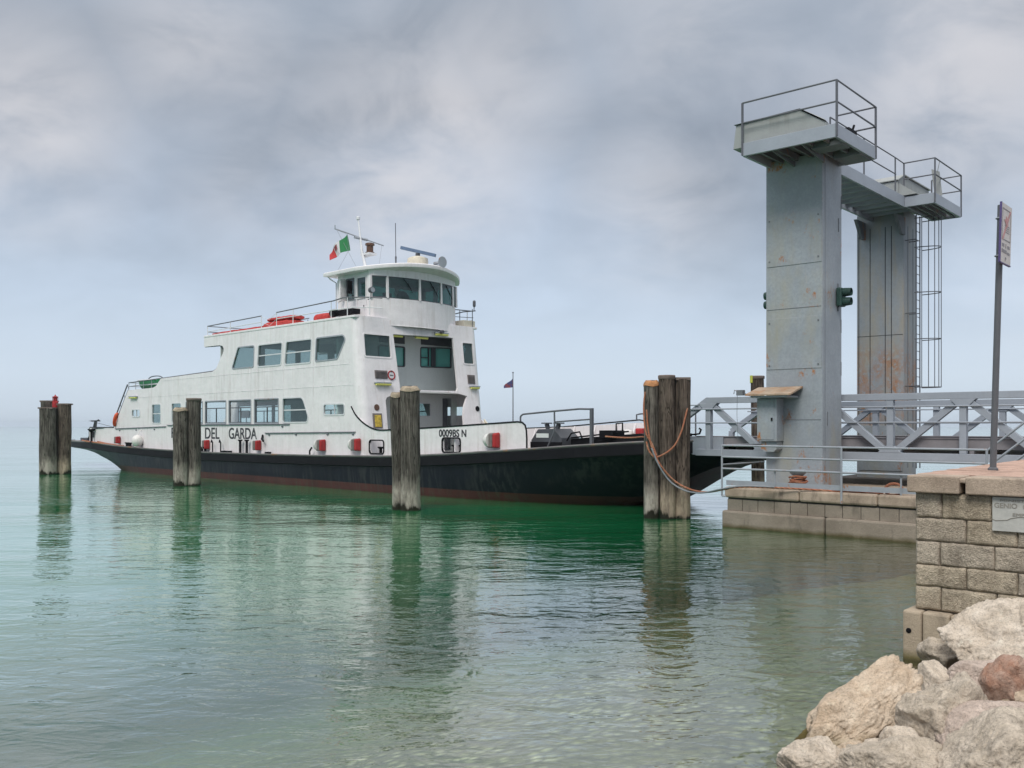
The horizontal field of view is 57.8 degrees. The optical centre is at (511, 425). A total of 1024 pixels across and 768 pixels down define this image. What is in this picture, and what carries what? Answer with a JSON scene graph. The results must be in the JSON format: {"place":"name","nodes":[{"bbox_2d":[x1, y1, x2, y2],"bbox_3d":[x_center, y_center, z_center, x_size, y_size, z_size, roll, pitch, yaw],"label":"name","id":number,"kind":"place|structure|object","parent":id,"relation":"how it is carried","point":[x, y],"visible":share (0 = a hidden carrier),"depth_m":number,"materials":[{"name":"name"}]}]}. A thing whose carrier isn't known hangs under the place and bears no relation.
{"place":"outdoors","nodes":[
{"label":"outdoors","id":0,"kind":"place"},
{"bbox_2d":[0,552,902,767],"bbox_3d":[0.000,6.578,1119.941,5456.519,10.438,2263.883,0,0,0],"label":"lake bed","id":1,"kind":"object","parent":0,"point":[159,747],"visible":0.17,"depth_m":12.52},
{"bbox_2d":[776,735,840,767],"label":"rock","id":2,"kind":"object","parent":1,"relation":"on","point":[820,751],"visible":0.8,"depth_m":6.69,"materials":[{"name":"grey stone"}]},
{"bbox_2d":[722,483,915,582],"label":"pier","id":3,"kind":"structure","parent":1,"relation":"on","point":[883,517],"depth_m":21.99,"materials":[{"name":"concrete"}]},
{"bbox_2d":[646,410,882,493],"bbox_3d":[5.978,0.671,23.366,0.882,2.233,6.573,0,0,-42],"label":"mooring rope","id":4,"kind":"object","parent":3,"relation":"attached to","point":[664,470],"visible":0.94,"depth_m":23.03,"materials":[{"name":"fabric"}]},
{"bbox_2d":[651,448,774,493],"bbox_3d":[5.155,1.212,24.102,0.563,1.206,3.957,0,0,-34],"label":"mooring cable","id":5,"kind":"object","parent":4,"relation":"hanging from","point":[667,478],"visible":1,"depth_m":24.13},
{"bbox_2d":[788,475,807,483],"bbox_3d":[7.096,1.391,22.962,1.088,0.340,0.465,0,0,41],"label":"rope coil","id":6,"kind":"object","parent":3,"relation":"on","point":[796,480],"visible":0.44,"depth_m":22.81,"materials":[{"name":"orange fabric"}]},
{"bbox_2d":[790,469,805,481],"bbox_3d":[7.080,1.321,22.972,0.420,0.483,0.420,0,0,41],"label":"bollard","id":7,"kind":"object","parent":3,"relation":"on","point":[799,473],"visible":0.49,"depth_m":22.84,"materials":[{"name":"grey paint"}]},
{"bbox_2d":[721,443,987,503],"bbox_3d":[7.481,1.156,22.062,2.231,1.340,6.905,0,0,-26],"label":"railing","id":8,"kind":"object","parent":3,"relation":"on","point":[841,488],"visible":0.85,"depth_m":21.77,"materials":[{"name":"grey metal"}]},
{"bbox_2d":[987,422,1023,460],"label":"stair railing","id":9,"kind":"object","parent":8,"relation":"attached to","point":[1014,446],"visible":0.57,"depth_m":19.13,"materials":[{"name":"grey metal"}]},
{"bbox_2d":[885,482,902,494],"bbox_3d":[8.644,1.450,21.025,0.435,0.324,0.178,0,0,41],"label":"rope loop","id":10,"kind":"object","parent":3,"relation":"on","point":[892,483],"visible":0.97,"depth_m":21.04,"materials":[{"name":"orange fabric"}]},
{"bbox_2d":[837,741,860,748],"bbox_3d":[2.542,2.497,6.964,0.440,0.292,0.357,0,0,0],"label":"rock","id":11,"kind":"object","parent":1,"relation":"on","point":[842,745],"visible":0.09,"depth_m":6.92,"materials":[{"name":"beige stone"}]},
{"bbox_2d":[806,654,922,745],"bbox_3d":[2.764,2.400,7.605,1.250,0.932,0.700,0,0,-21],"label":"rock","id":12,"kind":"object","parent":1,"relation":"on","point":[861,706],"visible":0.68,"depth_m":7.47,"materials":[{"name":"beige stone"}]},
{"bbox_2d":[864,738,878,741],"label":"rock","id":13,"kind":"object","parent":1,"relation":"on","point":[872,739],"visible":0.06,"depth_m":7.10,"materials":[{"name":"beige stone"}]},
{"bbox_2d":[842,474,906,485],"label":"pier","id":14,"kind":"structure","parent":1,"relation":"on","point":[854,479],"depth_m":30.68,"materials":[{"name":"concrete"}]},
{"bbox_2d":[834,735,941,767],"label":"rock","id":15,"kind":"object","parent":1,"relation":"on","point":[903,751],"visible":0.91,"depth_m":6.40,"materials":[{"name":"grey stone"}]},
{"bbox_2d":[878,725,919,740],"bbox_3d":[2.898,2.401,6.942,0.272,0.295,0.320,0,0,0],"label":"rock","id":16,"kind":"object","parent":1,"relation":"on","point":[890,731],"visible":0.24,"depth_m":6.93,"materials":[{"name":"grey stone"}]},
{"bbox_2d":[916,737,942,750],"bbox_3d":[2.996,2.378,6.608,0.329,0.337,0.306,0,0,-39],"label":"rock","id":17,"kind":"object","parent":1,"relation":"on","point":[934,744],"visible":0.2,"depth_m":6.51,"materials":[{"name":"grey stone"}]},
{"bbox_2d":[917,660,949,689],"bbox_3d":[3.785,2.306,8.190,0.414,0.410,0.546,0,0,0],"label":"rock","id":18,"kind":"object","parent":1,"relation":"on","point":[931,672],"visible":0.32,"depth_m":8.16,"materials":[{"name":"grey stone"}]},
{"bbox_2d":[947,659,994,685],"bbox_3d":[4.037,2.143,7.923,0.555,0.277,0.502,0,0,38],"label":"rock","id":19,"kind":"object","parent":18,"relation":"on","point":[973,669],"visible":0.29,"depth_m":7.86,"materials":[{"name":"grey stone"}]},
{"bbox_2d":[916,637,958,669],"bbox_3d":[4.168,2.202,8.916,0.471,0.355,0.469,0,0,-15],"label":"rock","id":20,"kind":"object","parent":1,"relation":"on","point":[932,648],"visible":0.4,"depth_m":8.79,"materials":[{"name":"grey stone"}]},
{"bbox_2d":[894,671,987,741],"bbox_3d":[3.270,2.325,7.100,0.648,0.889,0.624,0,0,-43],"label":"rock","id":21,"kind":"object","parent":1,"relation":"on","point":[924,713],"visible":0.37,"depth_m":6.94,"materials":[{"name":"grey stone"}]},
{"bbox_2d":[903,459,1023,668],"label":"quay wall","id":22,"kind":"structure","parent":1,"relation":"on","point":[970,536],"depth_m":10.05,"materials":[{"name":"beige stone"}]},
{"bbox_2d":[988,201,1011,469],"bbox_3d":[5.951,-1.065,11.374,0.217,3.272,0.495,0,0,41],"label":"sign post","id":23,"kind":"object","parent":22,"relation":"on","point":[1003,218],"visible":0.98,"depth_m":11.35,"materials":[{"name":"grey metal"}]},
{"bbox_2d":[934,700,1023,744],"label":"rock","id":24,"kind":"object","parent":1,"relation":"on","point":[958,716],"visible":0.28,"depth_m":6.74,"materials":[{"name":"grey stone"}]},
{"bbox_2d":[936,706,1023,767],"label":"rock","id":25,"kind":"object","parent":1,"relation":"on","point":[992,738],"visible":1,"depth_m":6.13,"materials":[{"name":"grey stone"}]},
{"bbox_2d":[937,597,1023,660],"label":"rock","id":26,"kind":"object","parent":1,"relation":"on","point":[987,629],"visible":0.67,"depth_m":8.39,"materials":[{"name":"grey stone"}]},
{"bbox_2d":[1002,690,1023,701],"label":"rock","id":27,"kind":"object","parent":1,"relation":"on","point":[1019,696],"visible":0.11,"depth_m":7.09,"materials":[{"name":"beige stone"}]},
{"bbox_2d":[978,654,1023,700],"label":"rock","id":28,"kind":"object","parent":27,"relation":"on","point":[1001,677],"visible":0.66,"depth_m":7.17,"materials":[{"name":"stone"}]},
{"bbox_2d":[0,427,1023,767],"bbox_3d":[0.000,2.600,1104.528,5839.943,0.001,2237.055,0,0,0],"label":"water","id":29,"kind":"structure","parent":0,"point":[92,545],"depth_m":15.00,"materials":[{"name":"green liquid"}]},
{"bbox_2d":[38,400,72,474],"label":"mooring post","id":30,"kind":"object","parent":29,"relation":"in","point":[55,430],"visible":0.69,"depth_m":49.40,"materials":[{"name":"brown wood"}]},
{"bbox_2d":[52,395,57,406],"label":"beacon lantern","id":31,"kind":"object","parent":30,"relation":"on","point":[54,400],"visible":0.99,"depth_m":49.61,"materials":[{"name":"red plastic"}]},
{"bbox_2d":[172,398,201,485],"bbox_3d":[-14.041,1.505,40.124,1.210,5.390,0.674,0,0,-38],"label":"mooring post","id":32,"kind":"object","parent":29,"relation":"in","point":[187,445],"visible":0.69,"depth_m":39.99,"materials":[{"name":"brown wood"}]},
{"bbox_2d":[390,386,420,510],"bbox_3d":[-3.285,1.486,28.533,1.008,5.428,0.629,0,0,9],"label":"mooring post","id":33,"kind":"object","parent":29,"relation":"in","point":[405,424],"visible":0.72,"depth_m":28.31,"materials":[{"name":"brown wood"}]},
{"bbox_2d":[71,216,765,504],"bbox_3d":[-10.779,-2.894,46.505,51.373,12.791,7.755,0,0,44],"label":"ferry","id":34,"kind":"object","parent":29,"relation":"on","point":[386,331],"visible":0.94,"depth_m":39.49,"materials":[{"name":"white paint"}]},
{"bbox_2d":[113,413,117,425],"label":"lifebuoy","id":35,"kind":"object","parent":34,"relation":"attached to","point":[115,418],"visible":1,"depth_m":53.52,"materials":[{"name":"orange plastic"}]},
{"bbox_2d":[132,409,139,416],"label":"window","id":36,"kind":"structure","parent":34,"relation":"in","point":[132,409],"depth_m":51.91,"materials":[{"name":"white paint"}]},
{"bbox_2d":[133,376,162,388],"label":"lifeboat","id":37,"kind":"object","parent":34,"relation":"on","point":[149,383],"visible":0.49,"depth_m":51.43,"materials":[{"name":"green paint"}]},
{"bbox_2d":[152,404,160,423],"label":"window","id":38,"kind":"structure","parent":34,"relation":"in","point":[152,404],"depth_m":50.11,"materials":[{"name":"white paint"}]},
{"bbox_2d":[171,402,181,423],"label":"window","id":39,"kind":"structure","parent":34,"relation":"in","point":[177,402],"depth_m":48.83,"materials":[{"name":"white paint"}]},
{"bbox_2d":[205,400,225,423],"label":"window","id":40,"kind":"structure","parent":34,"relation":"in","point":[206,402],"depth_m":45.59,"materials":[{"name":"grey paint"}]},
{"bbox_2d":[228,399,250,423],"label":"window","id":41,"kind":"structure","parent":34,"relation":"in","point":[229,402],"depth_m":44.11,"materials":[{"name":"grey paint"}]},
{"bbox_2d":[232,345,254,368],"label":"window","id":42,"kind":"structure","parent":34,"relation":"in","point":[249,345],"depth_m":43.71,"materials":[{"name":"grey paint"}]},
{"bbox_2d":[238,406,249,421],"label":"window","id":43,"kind":"structure","parent":34,"relation":"in","point":[238,406],"depth_m":57.26,"materials":[{"name":"grey paint"}]},
{"bbox_2d":[212,322,297,334],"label":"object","id":44,"kind":"object","parent":34,"relation":"on","point":[255,327],"visible":0.49,"depth_m":43.59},
{"bbox_2d":[256,405,271,421],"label":"window","id":45,"kind":"structure","parent":34,"relation":"in","point":[256,405],"depth_m":55.39,"materials":[{"name":"grey paint"}]},
{"bbox_2d":[254,398,278,423],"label":"window","id":46,"kind":"structure","parent":34,"relation":"in","point":[260,399],"depth_m":42.30,"materials":[{"name":"grey paint"}]},
{"bbox_2d":[257,342,282,367],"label":"window","id":47,"kind":"structure","parent":34,"relation":"in","point":[258,355],"depth_m":42.10,"materials":[{"name":"white paint"}]},
{"bbox_2d":[263,319,303,325],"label":"life raft","id":48,"kind":"object","parent":34,"relation":"on","point":[283,321],"visible":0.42,"depth_m":42.86,"materials":[{"name":"red fabric"}]},
{"bbox_2d":[267,315,304,321],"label":"life raft","id":49,"kind":"object","parent":48,"relation":"on","point":[289,318],"visible":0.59,"depth_m":42.89,"materials":[{"name":"red plastic"}]},
{"bbox_2d":[282,397,307,422],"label":"window","id":50,"kind":"structure","parent":34,"relation":"in","point":[283,398],"depth_m":40.82,"materials":[{"name":"white paint"}]},
{"bbox_2d":[284,338,311,364],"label":"window","id":51,"kind":"structure","parent":34,"relation":"in","point":[307,338],"depth_m":40.48,"materials":[{"name":"white paint"}]},
{"bbox_2d":[313,313,333,319],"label":"life raft","id":52,"kind":"object","parent":34,"relation":"on","point":[322,316],"visible":0.4,"depth_m":40.69,"materials":[{"name":"red plastic"}]},
{"bbox_2d":[315,334,344,361],"bbox_3d":[-7.587,-3.221,38.762,2.199,1.048,0.073,0,0,44],"label":"window","id":53,"kind":"structure","parent":34,"relation":"in","point":[317,338],"depth_m":38.87,"materials":[{"name":"grey paint"}]},
{"bbox_2d":[323,403,344,415],"bbox_3d":[-7.382,-0.670,38.561,1.550,0.510,0.073,0,0,44],"label":"window","id":54,"kind":"structure","parent":34,"relation":"in","point":[334,404],"depth_m":38.54,"materials":[{"name":"white paint"}]},
{"bbox_2d":[329,229,349,269],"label":"flag","id":55,"kind":"object","parent":34,"relation":"attached to","point":[339,247],"visible":0.99,"depth_m":40.12,"materials":[{"name":"fabric"}]},
{"bbox_2d":[346,278,353,300],"bbox_3d":[-6.849,-5.785,39.387,0.570,0.920,0.050,0,0,44],"label":"window","id":56,"kind":"structure","parent":34,"relation":"in","point":[350,278],"depth_m":39.40,"materials":[{"name":"glass"}]},
{"bbox_2d":[356,276,366,315],"bbox_3d":[-6.307,-5.398,38.830,0.690,1.695,0.095,0,0,44],"label":"door","id":57,"kind":"structure","parent":34,"relation":"in","point":[360,276],"depth_m":38.62,"materials":[{"name":"white paint"}]},
{"bbox_2d":[363,333,391,358],"bbox_3d":[-5.544,-3.285,38.182,0.195,1.010,1.430,0,0,44],"label":"window","id":58,"kind":"structure","parent":34,"relation":"in","point":[390,357],"depth_m":38.20,"materials":[{"name":"white paint"}]},
{"bbox_2d":[378,345,404,366],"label":"window","id":59,"kind":"structure","parent":34,"relation":"in","point":[383,350],"depth_m":40.78,"materials":[{"name":"teal glass"}]},
{"bbox_2d":[389,276,418,292],"bbox_3d":[-4.579,-5.785,39.202,0.322,0.910,1.520,0,0,44],"label":"windshield wiper","id":60,"kind":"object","parent":34,"relation":"in","point":[389,276],"depth_m":39.20,"materials":[{"name":"paint"}]},
{"bbox_2d":[420,403,430,416],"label":"window","id":61,"kind":"structure","parent":34,"relation":"in","point":[420,403],"depth_m":41.97,"materials":[{"name":"white paint"}]},
{"bbox_2d":[421,280,439,294],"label":"windshield wiper","id":62,"kind":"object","parent":34,"relation":"in","point":[421,280],"depth_m":40.19,"materials":[{"name":"paint"}]},
{"bbox_2d":[420,347,451,367],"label":"window","id":63,"kind":"structure","parent":34,"relation":"in","point":[430,357],"depth_m":42.27,"materials":[{"name":"teal glass"}]},
{"bbox_2d":[443,399,447,449],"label":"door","id":64,"kind":"structure","parent":34,"relation":"in","point":[445,401],"depth_m":42.73,"materials":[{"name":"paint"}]},
{"bbox_2d":[461,342,474,364],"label":"window","id":65,"kind":"structure","parent":34,"relation":"in","point":[462,342],"depth_m":41.87,"materials":[{"name":"white paint"}]},
{"bbox_2d":[504,372,513,420],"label":"flagpole","id":66,"kind":"object","parent":34,"relation":"attached to","point":[509,384],"visible":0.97,"depth_m":40.67,"materials":[{"name":"metal"}]},
{"bbox_2d":[605,436,643,438],"bbox_3d":[3.315,0.334,26.958,0.214,0.089,2.139,0,0,-24],"label":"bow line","id":67,"kind":"object","parent":34,"relation":"attached to","point":[625,437],"visible":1,"depth_m":27.08,"materials":[{"name":"orange fabric"}]},
{"bbox_2d":[690,390,1023,462],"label":"ferry bridge","id":68,"kind":"structure","parent":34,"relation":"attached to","point":[708,444],"depth_m":24.15,"materials":[{"name":"grey paint"}]},
{"bbox_2d":[643,375,690,567],"bbox_3d":[4.357,1.395,26.023,1.317,5.610,0.613,0,0,0],"label":"mooring post","id":69,"kind":"object","parent":29,"relation":"in","point":[667,401],"visible":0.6,"depth_m":25.87,"materials":[{"name":"brown wood"}]},
{"bbox_2d":[643,392,656,455],"bbox_3d":[3.806,-0.055,25.739,0.142,1.788,0.477,0,0,-45],"label":"rope loop","id":70,"kind":"object","parent":69,"relation":"attached to","point":[644,421],"visible":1,"depth_m":25.87,"materials":[{"name":"brown fabric"}]},
{"bbox_2d":[646,408,687,457],"bbox_3d":[4.318,0.200,25.715,1.227,1.382,0.197,0,0,-9],"label":"rope loop","id":71,"kind":"object","parent":69,"relation":"hanging from","point":[669,450],"visible":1,"depth_m":25.66,"materials":[{"name":"brown fabric"}]},
{"bbox_2d":[750,375,764,481],"bbox_3d":[8.732,1.210,33.000,0.534,5.980,0.497,0,0,0],"label":"mooring post","id":72,"kind":"object","parent":29,"relation":"in","point":[757,381],"visible":0.29,"depth_m":32.82,"materials":[{"name":"brown wood"}]},
{"bbox_2d":[794,728,807,739],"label":"rock","id":73,"kind":"object","parent":29,"relation":"in","point":[803,734],"visible":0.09,"depth_m":7.61,"materials":[{"name":"brown stone"}]},
{"bbox_2d":[0,0,1023,426],"label":"sky","id":74,"kind":"structure","parent":0,"point":[171,170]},
{"bbox_2d":[733,79,876,484],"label":"lift tower","id":75,"kind":"structure","parent":0,"point":[802,156],"depth_m":23.56,"materials":[{"name":"grey paint"}]},
{"bbox_2d":[854,157,961,478],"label":"lift tower","id":76,"kind":"structure","parent":0,"point":[887,308],"depth_m":30.77,"materials":[{"name":"metal"}]},
{"bbox_2d":[829,117,918,221],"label":"walkway","id":77,"kind":"structure","parent":76,"relation":"attached to","point":[863,195],"depth_m":28.22,"materials":[{"name":"grey paint"}]}
]}

